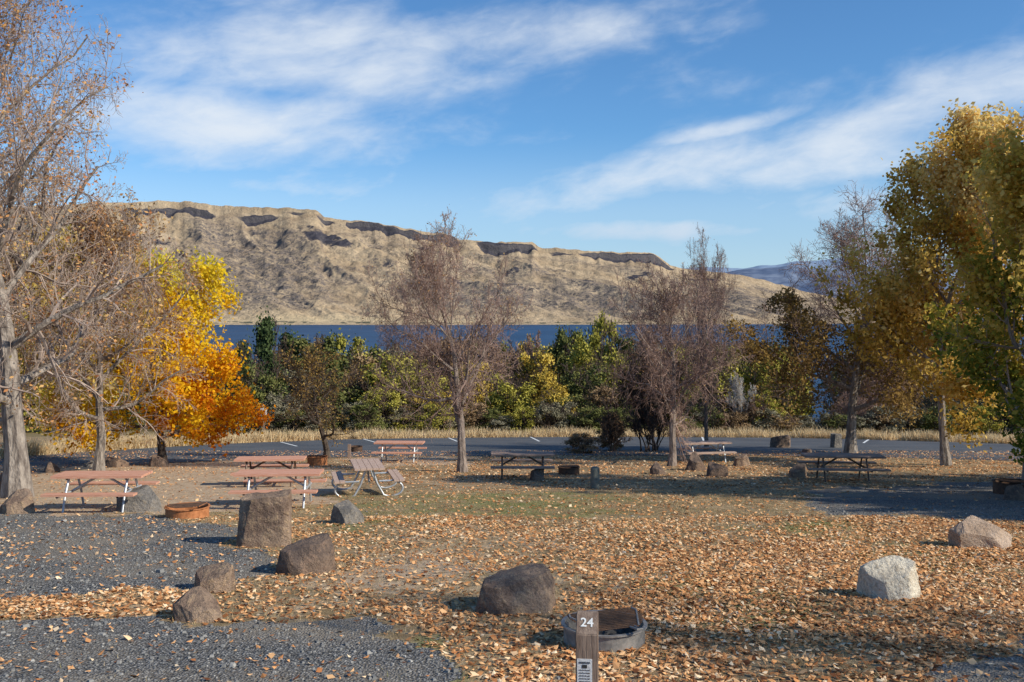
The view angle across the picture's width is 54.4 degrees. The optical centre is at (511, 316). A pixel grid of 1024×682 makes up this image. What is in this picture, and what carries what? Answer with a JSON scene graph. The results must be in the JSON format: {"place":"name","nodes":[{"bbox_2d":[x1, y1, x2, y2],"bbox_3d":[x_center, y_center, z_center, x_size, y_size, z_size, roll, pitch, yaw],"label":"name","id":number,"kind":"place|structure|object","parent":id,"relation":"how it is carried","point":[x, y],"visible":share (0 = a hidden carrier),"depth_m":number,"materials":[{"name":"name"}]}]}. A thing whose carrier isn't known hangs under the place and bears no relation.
{"place":"outdoors","nodes":[
{"label":"outdoors","id":0,"kind":"place"},
{"bbox_2d":[0,200,874,324],"bbox_3d":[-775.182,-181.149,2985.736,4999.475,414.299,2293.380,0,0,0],"label":"hills","id":1,"kind":"structure","parent":0,"point":[304,266],"depth_m":2656.36,"materials":[{"name":"stone"}]},
{"bbox_2d":[0,437,1021,473],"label":"road","id":2,"kind":"structure","parent":0,"point":[484,446],"depth_m":49.14,"materials":[{"name":"asphalt"}]},
{"bbox_2d":[0,424,1022,458],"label":"tall dry grass","id":3,"kind":"structure","parent":0,"point":[34,447],"depth_m":61.00,"materials":[{"name":"plant"}]},
{"bbox_2d":[0,425,1023,681],"bbox_3d":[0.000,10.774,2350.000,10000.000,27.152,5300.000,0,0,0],"label":"ground","id":4,"kind":"structure","parent":0,"point":[920,497],"depth_m":14.13,"materials":[{"name":"soil"}]},
{"bbox_2d":[0,488,34,513],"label":"basalt boulder","id":5,"kind":"object","parent":4,"relation":"on","point":[19,501],"visible":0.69,"depth_m":20.84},
{"bbox_2d":[0,233,85,434],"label":"yellow tree","id":6,"kind":"object","parent":4,"relation":"on","point":[34,402],"visible":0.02,"depth_m":51.14,"materials":[{"name":"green plant"}]},
{"bbox_2d":[1,224,126,440],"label":"yellow tree","id":7,"kind":"object","parent":4,"relation":"on","point":[89,379],"visible":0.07,"depth_m":46.03,"materials":[{"name":"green plant"}]},
{"bbox_2d":[40,470,159,512],"bbox_3d":[-8.837,3.773,21.484,1.911,0.783,1.715,0,0,-2],"label":"picnic table","id":8,"kind":"object","parent":4,"relation":"on","point":[90,475],"visible":0.94,"depth_m":21.21,"materials":[{"name":"red wood"}]},
{"bbox_2d":[0,0,201,498],"bbox_3d":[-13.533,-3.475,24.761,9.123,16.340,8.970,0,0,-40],"label":"bare tree with orange leaves","id":9,"kind":"object","parent":4,"relation":"on","point":[16,474],"visible":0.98,"depth_m":24.95,"materials":[{"name":"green plant"}]},
{"bbox_2d":[1,174,208,470],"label":"russet tree","id":10,"kind":"object","parent":4,"relation":"on","point":[120,235],"visible":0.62,"depth_m":31.06,"materials":[{"name":"brown plant"}]},
{"bbox_2d":[116,485,161,511],"bbox_3d":[-7.963,3.924,21.253,0.993,0.602,0.695,0,0,0],"label":"basalt boulder","id":11,"kind":"object","parent":4,"relation":"on","point":[145,499],"visible":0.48,"depth_m":21.07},
{"bbox_2d":[14,242,275,464],"bbox_3d":[-13.291,1.435,35.865,9.629,8.441,7.071,0,0,-41],"label":"maple tree","id":12,"kind":"object","parent":4,"relation":"on","point":[194,392],"visible":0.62,"depth_m":35.66,"materials":[{"name":"yellow plant"}]},
{"bbox_2d":[164,502,209,518],"bbox_3d":[-6.499,3.876,19.927,0.888,0.290,0.951,0,0,-17],"label":"fire ring","id":13,"kind":"object","parent":4,"relation":"on","point":[188,510],"visible":0.96,"depth_m":19.70,"materials":[{"name":"orange metal"}]},
{"bbox_2d":[173,586,222,622],"bbox_3d":[-3.388,3.154,10.828,0.524,0.371,0.518,0,0,-34],"label":"basalt boulder","id":14,"kind":"object","parent":4,"relation":"on","point":[198,604],"visible":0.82,"depth_m":10.75,"materials":[{"name":"stone"}]},
{"bbox_2d":[194,562,235,592],"bbox_3d":[-3.704,3.257,12.352,0.529,0.368,0.423,0,0,0],"label":"basalt boulder","id":15,"kind":"object","parent":4,"relation":"on","point":[217,577],"visible":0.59,"depth_m":12.26,"materials":[{"name":"stone"}]},
{"bbox_2d":[225,336,262,403],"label":"evergreen tree","id":16,"kind":"object","parent":4,"relation":"on","point":[244,349],"visible":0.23,"depth_m":79.62,"materials":[{"name":"green plant"}]},
{"bbox_2d":[230,360,291,432],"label":"green shrub","id":17,"kind":"object","parent":4,"relation":"on","point":[270,382],"visible":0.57,"depth_m":74.47,"materials":[{"name":"green plant"}]},
{"bbox_2d":[236,489,291,547],"bbox_3d":[-4.048,3.376,16.363,0.913,1.025,0.548,0,0,0],"label":"basalt boulder","id":18,"kind":"object","parent":4,"relation":"on","point":[265,519],"visible":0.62,"depth_m":16.12,"materials":[{"name":"stone"}]},
{"bbox_2d":[230,456,308,486],"bbox_3d":[-6.736,4.331,27.802,1.909,0.782,1.715,0,0,-5],"label":"picnic table","id":19,"kind":"object","parent":4,"relation":"on","point":[250,459],"visible":0.62,"depth_m":27.81,"materials":[{"name":"red wood"}]},
{"bbox_2d":[247,300,292,401],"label":"evergreen tree","id":20,"kind":"object","parent":4,"relation":"on","point":[266,334],"visible":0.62,"depth_m":85.55,"materials":[{"name":"green plant"}]},
{"bbox_2d":[228,469,326,507],"bbox_3d":[-5.270,3.899,22.531,1.915,0.781,1.715,0,0,-3],"label":"picnic table","id":21,"kind":"object","parent":4,"relation":"on","point":[267,473],"visible":0.91,"depth_m":22.39,"materials":[{"name":"red wood"}]},
{"bbox_2d":[264,391,300,433],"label":"olive shrub","id":22,"kind":"object","parent":4,"relation":"on","point":[278,398],"visible":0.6,"depth_m":71.41,"materials":[{"name":"grey plant"}]},
{"bbox_2d":[277,318,298,391],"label":"evergreen tree","id":23,"kind":"object","parent":4,"relation":"on","point":[283,340],"visible":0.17,"depth_m":91.54,"materials":[{"name":"green plant"}]},
{"bbox_2d":[274,407,309,433],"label":"green shrub","id":24,"kind":"object","parent":4,"relation":"on","point":[301,425],"visible":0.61,"depth_m":71.12,"materials":[{"name":"green plant"}]},
{"bbox_2d":[275,533,335,574],"bbox_3d":[-2.865,3.317,13.774,0.826,0.572,0.661,0,0,0],"label":"basalt boulder","id":25,"kind":"object","parent":4,"relation":"on","point":[313,554],"visible":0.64,"depth_m":13.56,"materials":[{"name":"stone"}]},
{"bbox_2d":[267,329,364,410],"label":"green shrub","id":26,"kind":"object","parent":4,"relation":"on","point":[328,343],"visible":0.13,"depth_m":89.75,"materials":[{"name":"green plant"}]},
{"bbox_2d":[273,335,373,457],"bbox_3d":[-7.930,3.387,41.128,4.074,5.196,4.960,0,0,-27],"label":"tree","id":27,"kind":"object","parent":4,"relation":"on","point":[312,360],"visible":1,"depth_m":40.82,"materials":[{"name":"brown plant"}]},
{"bbox_2d":[303,361,363,428],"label":"green shrub","id":28,"kind":"object","parent":4,"relation":"on","point":[346,396],"visible":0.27,"depth_m":77.69,"materials":[{"name":"green plant"}]},
{"bbox_2d":[320,328,372,411],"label":"yellow green shrub","id":29,"kind":"object","parent":4,"relation":"on","point":[356,343],"visible":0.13,"depth_m":93.18,"materials":[{"name":"green plant"}]},
{"bbox_2d":[330,500,363,524],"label":"basalt boulder","id":30,"kind":"object","parent":4,"relation":"on","point":[345,512],"visible":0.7,"depth_m":18.98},
{"bbox_2d":[331,348,387,425],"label":"brown shrub","id":31,"kind":"object","parent":4,"relation":"on","point":[362,357],"visible":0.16,"depth_m":82.92,"materials":[{"name":"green plant"}]},
{"bbox_2d":[335,400,385,432],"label":"olive shrub","id":32,"kind":"object","parent":4,"relation":"on","point":[345,411],"visible":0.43,"depth_m":71.09,"materials":[{"name":"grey plant"}]},
{"bbox_2d":[343,401,390,432],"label":"green shrub","id":33,"kind":"object","parent":4,"relation":"on","point":[359,408],"visible":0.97,"depth_m":70.33,"materials":[{"name":"green plant"}]},
{"bbox_2d":[331,458,404,495],"bbox_3d":[-3.688,4.121,25.315,1.731,0.776,1.705,0,0,-13],"label":"picnic table","id":34,"kind":"object","parent":4,"relation":"on","point":[371,465],"visible":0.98,"depth_m":24.98,"materials":[{"name":"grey wood"}]},
{"bbox_2d":[351,385,406,430],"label":"yellow green shrub","id":35,"kind":"object","parent":4,"relation":"on","point":[392,403],"visible":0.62,"depth_m":72.37,"materials":[{"name":"green plant"}]},
{"bbox_2d":[346,349,430,415],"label":"yellow green shrub","id":36,"kind":"object","parent":4,"relation":"on","point":[368,374],"visible":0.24,"depth_m":78.66,"materials":[{"name":"green plant"}]},
{"bbox_2d":[376,406,413,432],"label":"olive shrub","id":37,"kind":"object","parent":4,"relation":"on","point":[389,421],"visible":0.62,"depth_m":72.42,"materials":[{"name":"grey plant"}]},
{"bbox_2d":[371,440,426,461],"bbox_3d":[-4.365,5.256,38.670,1.908,0.781,1.715,0,0,3],"label":"picnic table","id":38,"kind":"object","parent":4,"relation":"on","point":[413,453],"visible":0.95,"depth_m":38.47,"materials":[{"name":"red wood"}]},
{"bbox_2d":[390,415,424,432],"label":"yellow green shrub","id":39,"kind":"object","parent":4,"relation":"on","point":[403,420],"visible":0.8,"depth_m":71.66,"materials":[{"name":"green plant"}]},
{"bbox_2d":[382,354,448,430],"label":"yellow green shrub","id":40,"kind":"object","parent":4,"relation":"on","point":[418,387],"visible":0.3,"depth_m":75.39,"materials":[{"name":"green plant"}]},
{"bbox_2d":[413,401,455,433],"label":"yellow green shrub","id":41,"kind":"object","parent":4,"relation":"on","point":[434,421],"visible":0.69,"depth_m":71.13,"materials":[{"name":"green plant"}]},
{"bbox_2d":[356,204,533,471],"bbox_3d":[-2.219,0.738,33.333,5.915,9.162,4.968,0,0,21],"label":"bare tree","id":42,"kind":"object","parent":4,"relation":"on","point":[458,398],"visible":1,"depth_m":33.18,"materials":[{"name":"brown plant"}]},
{"bbox_2d":[452,402,490,432],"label":"brown shrub","id":43,"kind":"object","parent":4,"relation":"on","point":[472,417],"visible":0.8,"depth_m":71.83,"materials":[{"name":"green plant"}]},
{"bbox_2d":[458,356,508,428],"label":"yellow shrub","id":44,"kind":"object","parent":4,"relation":"on","point":[479,397],"visible":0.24,"depth_m":79.19,"materials":[{"name":"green plant"}]},
{"bbox_2d":[468,406,507,431],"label":"green shrub","id":45,"kind":"object","parent":4,"relation":"on","point":[494,414],"visible":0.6,"depth_m":72.15,"materials":[{"name":"green plant"}]},
{"bbox_2d":[473,338,515,411],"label":"bare shrub","id":46,"kind":"object","parent":4,"relation":"on","point":[496,348],"visible":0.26,"depth_m":88.19,"materials":[{"name":"brown plant"}]},
{"bbox_2d":[486,415,527,432],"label":"olive shrub","id":47,"kind":"object","parent":4,"relation":"on","point":[499,423],"visible":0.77,"depth_m":70.89,"materials":[{"name":"grey plant"}]},
{"bbox_2d":[478,368,537,428],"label":"yellow green shrub","id":48,"kind":"object","parent":4,"relation":"on","point":[509,395],"visible":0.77,"depth_m":74.13,"materials":[{"name":"green plant"}]},
{"bbox_2d":[0,450,1023,681],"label":"fallen leaves","id":49,"kind":"object","parent":4,"relation":"on","point":[807,587],"visible":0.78,"depth_m":12.58,"materials":[{"name":"brown plant"}]},
{"bbox_2d":[0,505,1023,681],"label":"gravel","id":50,"kind":"structure","parent":4,"relation":"on","point":[272,624],"depth_m":12.45,"materials":[{"name":"gravel"}]},
{"bbox_2d":[474,563,555,615],"bbox_3d":[0.022,3.124,11.311,0.974,0.551,0.682,0,0,0],"label":"basalt boulder","id":51,"kind":"object","parent":4,"relation":"on","point":[529,588],"visible":0.74,"depth_m":11.10,"materials":[{"name":"stone"}]},
{"bbox_2d":[491,451,554,479],"bbox_3d":[0.312,4.547,30.330,1.924,0.780,1.715,0,0,0],"label":"picnic table","id":52,"kind":"object","parent":4,"relation":"on","point":[516,454],"visible":0.91,"depth_m":30.21,"materials":[{"name":"brown wood"}]},
{"bbox_2d":[503,405,545,433],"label":"yellow green shrub","id":53,"kind":"object","parent":4,"relation":"on","point":[526,417],"visible":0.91,"depth_m":70.67,"materials":[{"name":"green plant"}]},
{"bbox_2d":[504,330,552,418],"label":"bare shrub","id":54,"kind":"object","parent":4,"relation":"on","point":[529,350],"visible":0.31,"depth_m":91.08,"materials":[{"name":"brown plant"}]},
{"bbox_2d":[505,346,561,426],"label":"yellow shrub","id":55,"kind":"object","parent":4,"relation":"on","point":[538,373],"visible":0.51,"depth_m":81.34,"materials":[{"name":"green plant"}]},
{"bbox_2d":[530,399,573,431],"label":"olive shrub","id":56,"kind":"object","parent":4,"relation":"on","point":[551,410],"visible":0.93,"depth_m":71.11,"materials":[{"name":"grey plant"}]},
{"bbox_2d":[527,379,576,428],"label":"yellow shrub","id":57,"kind":"object","parent":4,"relation":"on","point":[548,388],"visible":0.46,"depth_m":73.25,"materials":[{"name":"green plant"}]},
{"bbox_2d":[539,320,596,407],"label":"green shrub","id":58,"kind":"object","parent":4,"relation":"on","point":[564,343],"visible":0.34,"depth_m":88.99,"materials":[{"name":"green plant"}]},
{"bbox_2d":[549,394,596,432],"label":"green shrub","id":59,"kind":"object","parent":4,"relation":"on","point":[579,399],"visible":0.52,"depth_m":73.02,"materials":[{"name":"green plant"}]},
{"bbox_2d":[560,431,602,453],"bbox_3d":[3.157,5.714,45.111,1.927,0.992,2.269,0,0,12],"label":"shrub","id":60,"kind":"object","parent":4,"relation":"on","point":[584,443],"visible":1,"depth_m":44.85,"materials":[{"name":"green plant"}]},
{"bbox_2d":[554,361,616,429],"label":"green shrub","id":61,"kind":"object","parent":4,"relation":"on","point":[575,379],"visible":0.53,"depth_m":77.19,"materials":[{"name":"green plant"}]},
{"bbox_2d":[576,610,597,681],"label":"numbered site post","id":62,"kind":"object","parent":4,"relation":"on","point":[586,646],"visible":1,"depth_m":5.94,"materials":[{"name":"brown wood"}]},
{"bbox_2d":[561,326,617,401],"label":"yellow green shrub","id":63,"kind":"object","parent":4,"relation":"on","point":[579,358],"visible":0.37,"depth_m":85.85,"materials":[{"name":"green plant"}]},
{"bbox_2d":[574,405,604,432],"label":"green shrub","id":64,"kind":"object","parent":4,"relation":"on","point":[587,420],"visible":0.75,"depth_m":70.25,"materials":[{"name":"green plant"}]},
{"bbox_2d":[584,307,620,363],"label":"yellow green shrub","id":65,"kind":"object","parent":4,"relation":"on","point":[600,325],"visible":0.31,"depth_m":93.22,"materials":[{"name":"green plant"}]},
{"bbox_2d":[582,382,623,416],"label":"brown shrub","id":66,"kind":"object","parent":4,"relation":"on","point":[602,399],"visible":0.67,"depth_m":73.56,"materials":[{"name":"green plant"}]},
{"bbox_2d":[561,607,647,651],"bbox_3d":[0.899,3.043,9.720,0.839,0.308,0.839,0,0,14],"label":"fire ring","id":67,"kind":"object","parent":4,"relation":"on","point":[621,629],"visible":0.7,"depth_m":9.54,"materials":[{"name":"grey metal"}]},
{"bbox_2d":[595,408,632,451],"bbox_3d":[4.617,5.269,46.242,1.720,2.135,2.255,0,0,-13],"label":"bare shrub","id":68,"kind":"object","parent":4,"relation":"on","point":[611,426],"visible":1,"depth_m":45.75,"materials":[{"name":"brown plant"}]},
{"bbox_2d":[590,344,640,428],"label":"yellow green shrub","id":69,"kind":"object","parent":4,"relation":"on","point":[617,359],"visible":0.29,"depth_m":81.45,"materials":[{"name":"green plant"}]},
{"bbox_2d":[598,333,637,385],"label":"green shrub","id":70,"kind":"object","parent":4,"relation":"on","point":[620,343],"visible":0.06,"depth_m":91.68,"materials":[{"name":"green plant"}]},
{"bbox_2d":[611,343,690,451],"bbox_3d":[6.396,3.829,46.279,3.866,5.176,2.948,0,0,43],"label":"bare shrub","id":71,"kind":"object","parent":4,"relation":"on","point":[649,416],"visible":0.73,"depth_m":46.42,"materials":[{"name":"brown plant"}]},
{"bbox_2d":[629,373,688,449],"bbox_3d":[7.007,4.519,47.301,3.152,3.941,1.746,0,0,-8],"label":"bare shrub","id":72,"kind":"object","parent":4,"relation":"on","point":[658,432],"visible":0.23,"depth_m":47.27,"materials":[{"name":"brown plant"}]},
{"bbox_2d":[589,258,755,465],"bbox_3d":[5.510,1.650,36.663,4.558,7.859,6.133,0,0,-34],"label":"bare tree","id":73,"kind":"object","parent":4,"relation":"on","point":[670,343],"visible":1,"depth_m":36.08,"materials":[{"name":"brown plant"}]},
{"bbox_2d":[685,451,706,470],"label":"basalt boulder","id":74,"kind":"object","parent":4,"relation":"on","point":[695,462],"visible":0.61,"depth_m":33.63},
{"bbox_2d":[676,440,736,461],"bbox_3d":[7.512,5.255,38.670,1.918,0.781,1.715,0,0,-9],"label":"picnic table","id":75,"kind":"object","parent":4,"relation":"on","point":[717,442],"visible":0.78,"depth_m":38.48,"materials":[{"name":"brown wood"}]},
{"bbox_2d":[676,223,737,449],"bbox_3d":[9.134,0.993,47.084,3.080,11.177,3.668,0,0,14],"label":"bare tree","id":76,"kind":"object","parent":4,"relation":"on","point":[704,273],"visible":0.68,"depth_m":46.84,"materials":[{"name":"brown plant"}]},
{"bbox_2d":[686,405,727,432],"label":"green shrub","id":77,"kind":"object","parent":4,"relation":"on","point":[719,415],"visible":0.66,"depth_m":71.12,"materials":[{"name":"green plant"}]},
{"bbox_2d":[681,354,732,410],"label":"yellow green shrub","id":78,"kind":"object","parent":4,"relation":"on","point":[724,382],"visible":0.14,"depth_m":79.28,"materials":[{"name":"green plant"}]},
{"bbox_2d":[706,462,727,476],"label":"basalt boulder","id":79,"kind":"object","parent":4,"relation":"on","point":[715,469],"visible":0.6,"depth_m":30.95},
{"bbox_2d":[699,341,748,426],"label":"yellow green shrub","id":80,"kind":"object","parent":4,"relation":"on","point":[733,368],"visible":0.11,"depth_m":87.11,"materials":[{"name":"green plant"}]},
{"bbox_2d":[709,411,754,432],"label":"brown shrub","id":81,"kind":"object","parent":4,"relation":"on","point":[735,417],"visible":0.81,"depth_m":70.94,"materials":[{"name":"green plant"}]},
{"bbox_2d":[725,370,756,424],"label":"bare shrub","id":82,"kind":"object","parent":4,"relation":"on","point":[737,386],"visible":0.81,"depth_m":72.35,"materials":[{"name":"grey plant"}]},
{"bbox_2d":[744,389,783,427],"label":"yellow green shrub","id":83,"kind":"object","parent":4,"relation":"on","point":[771,404],"visible":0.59,"depth_m":72.38,"materials":[{"name":"green plant"}]},
{"bbox_2d":[747,408,784,431],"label":"olive shrub","id":84,"kind":"object","parent":4,"relation":"on","point":[758,423],"visible":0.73,"depth_m":71.54,"materials":[{"name":"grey plant"}]},
{"bbox_2d":[739,352,794,414],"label":"yellow green shrub","id":85,"kind":"object","parent":4,"relation":"on","point":[755,378],"visible":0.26,"depth_m":81.62,"materials":[{"name":"green plant"}]},
{"bbox_2d":[760,414,803,433],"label":"brown shrub","id":86,"kind":"object","parent":4,"relation":"on","point":[780,420],"visible":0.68,"depth_m":70.72,"materials":[{"name":"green plant"}]},
{"bbox_2d":[760,371,813,431],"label":"yellow green shrub","id":87,"kind":"object","parent":4,"relation":"on","point":[777,397],"visible":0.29,"depth_m":75.79,"materials":[{"name":"green plant"}]},
{"bbox_2d":[820,349,860,412],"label":"bare shrub","id":88,"kind":"object","parent":4,"relation":"on","point":[839,393],"visible":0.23,"depth_m":79.84,"materials":[{"name":"brown plant"}]},
{"bbox_2d":[797,453,890,482],"bbox_3d":[9.744,4.464,29.359,2.322,0.782,1.715,0,0,5],"label":"picnic table","id":89,"kind":"object","parent":4,"relation":"on","point":[849,456],"visible":0.96,"depth_m":29.20,"materials":[{"name":"brown wood"}]},
{"bbox_2d":[825,392,873,417],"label":"bare shrub","id":90,"kind":"object","parent":4,"relation":"on","point":[844,407],"visible":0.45,"depth_m":73.67,"materials":[{"name":"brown plant"}]},
{"bbox_2d":[713,180,1021,452],"bbox_3d":[16.262,0.297,44.853,13.668,12.103,8.314,0,0,16],"label":"half bare tree","id":91,"kind":"object","parent":4,"relation":"on","point":[798,324],"visible":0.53,"depth_m":44.35,"materials":[{"name":"brown plant"}]},
{"bbox_2d":[856,407,896,432],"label":"brown shrub","id":92,"kind":"object","parent":4,"relation":"on","point":[882,416],"visible":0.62,"depth_m":71.16,"materials":[{"name":"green plant"}]},
{"bbox_2d":[862,404,907,432],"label":"olive shrub","id":93,"kind":"object","parent":4,"relation":"on","point":[893,426],"visible":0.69,"depth_m":70.98,"materials":[{"name":"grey plant"}]},
{"bbox_2d":[856,555,920,600],"bbox_3d":[4.545,3.162,11.980,0.677,0.550,0.626,0,0,-29],"label":"basalt boulder","id":94,"kind":"object","parent":4,"relation":"on","point":[892,577],"visible":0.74,"depth_m":11.83,"materials":[{"name":"stone"}]},
{"bbox_2d":[873,406,927,433],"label":"olive shrub","id":95,"kind":"object","parent":4,"relation":"on","point":[907,424],"visible":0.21,"depth_m":71.00,"materials":[{"name":"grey plant"}]},
{"bbox_2d":[809,97,1023,465],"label":"golden tree","id":96,"kind":"object","parent":4,"relation":"on","point":[896,302],"visible":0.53,"depth_m":36.08,"materials":[{"name":"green plant"}]},
{"bbox_2d":[917,405,959,434],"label":"green shrub","id":97,"kind":"object","parent":4,"relation":"on","point":[931,419],"visible":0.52,"depth_m":70.27,"materials":[{"name":"green plant"}]},
{"bbox_2d":[915,125,1023,484],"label":"golden green tree","id":98,"kind":"object","parent":4,"relation":"on","point":[1004,180],"visible":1,"depth_m":24.84,"materials":[{"name":"green plant"}]},
{"bbox_2d":[948,515,1011,548],"bbox_3d":[7.625,3.521,16.184,1.089,0.554,0.653,0,0,0],"label":"basalt boulder","id":99,"kind":"object","parent":4,"relation":"on","point":[973,531],"visible":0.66,"depth_m":15.96,"materials":[{"name":"stone"}]},
{"bbox_2d":[965,401,1007,434],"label":"yellow green shrub","id":100,"kind":"object","parent":4,"relation":"on","point":[987,426],"visible":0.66,"depth_m":70.06,"materials":[{"name":"green plant"}]},
{"bbox_2d":[992,478,1023,494],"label":"fire ring","id":101,"kind":"object","parent":4,"relation":"on","point":[1000,485],"visible":0.59,"depth_m":25.20,"materials":[{"name":"brown metal"}]},
{"bbox_2d":[1003,484,1023,500],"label":"basalt boulder","id":102,"kind":"object","parent":4,"relation":"on","point":[1014,492],"visible":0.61,"depth_m":23.71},
{"bbox_2d":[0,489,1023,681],"bbox_3d":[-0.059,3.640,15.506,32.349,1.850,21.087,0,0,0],"label":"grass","id":103,"kind":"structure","parent":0,"point":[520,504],"depth_m":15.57,"materials":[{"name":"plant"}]},
{"bbox_2d":[0,0,1023,267],"label":"sky","id":104,"kind":"structure","parent":0,"point":[619,126],"materials":[{"name":"blue"}]},
{"bbox_2d":[106,319,1023,424],"bbox_3d":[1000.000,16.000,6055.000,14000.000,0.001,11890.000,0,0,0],"label":"lake","id":105,"kind":"structure","parent":0,"point":[368,333],"depth_m":937.59,"materials":[{"name":"liquid"}]},
{"bbox_2d":[683,258,1011,278],"bbox_3d":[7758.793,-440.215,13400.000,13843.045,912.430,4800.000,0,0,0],"label":"distant mountains","id":106,"kind":"structure","parent":0,"point":[827,262],"depth_m":14760.94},
{"bbox_2d":[725,266,1022,318],"bbox_3d":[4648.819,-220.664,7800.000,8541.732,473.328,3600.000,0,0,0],"label":"distant hills","id":107,"kind":"structure","parent":0,"point":[774,275],"depth_m":8174.76,"materials":[{"name":"blue"}]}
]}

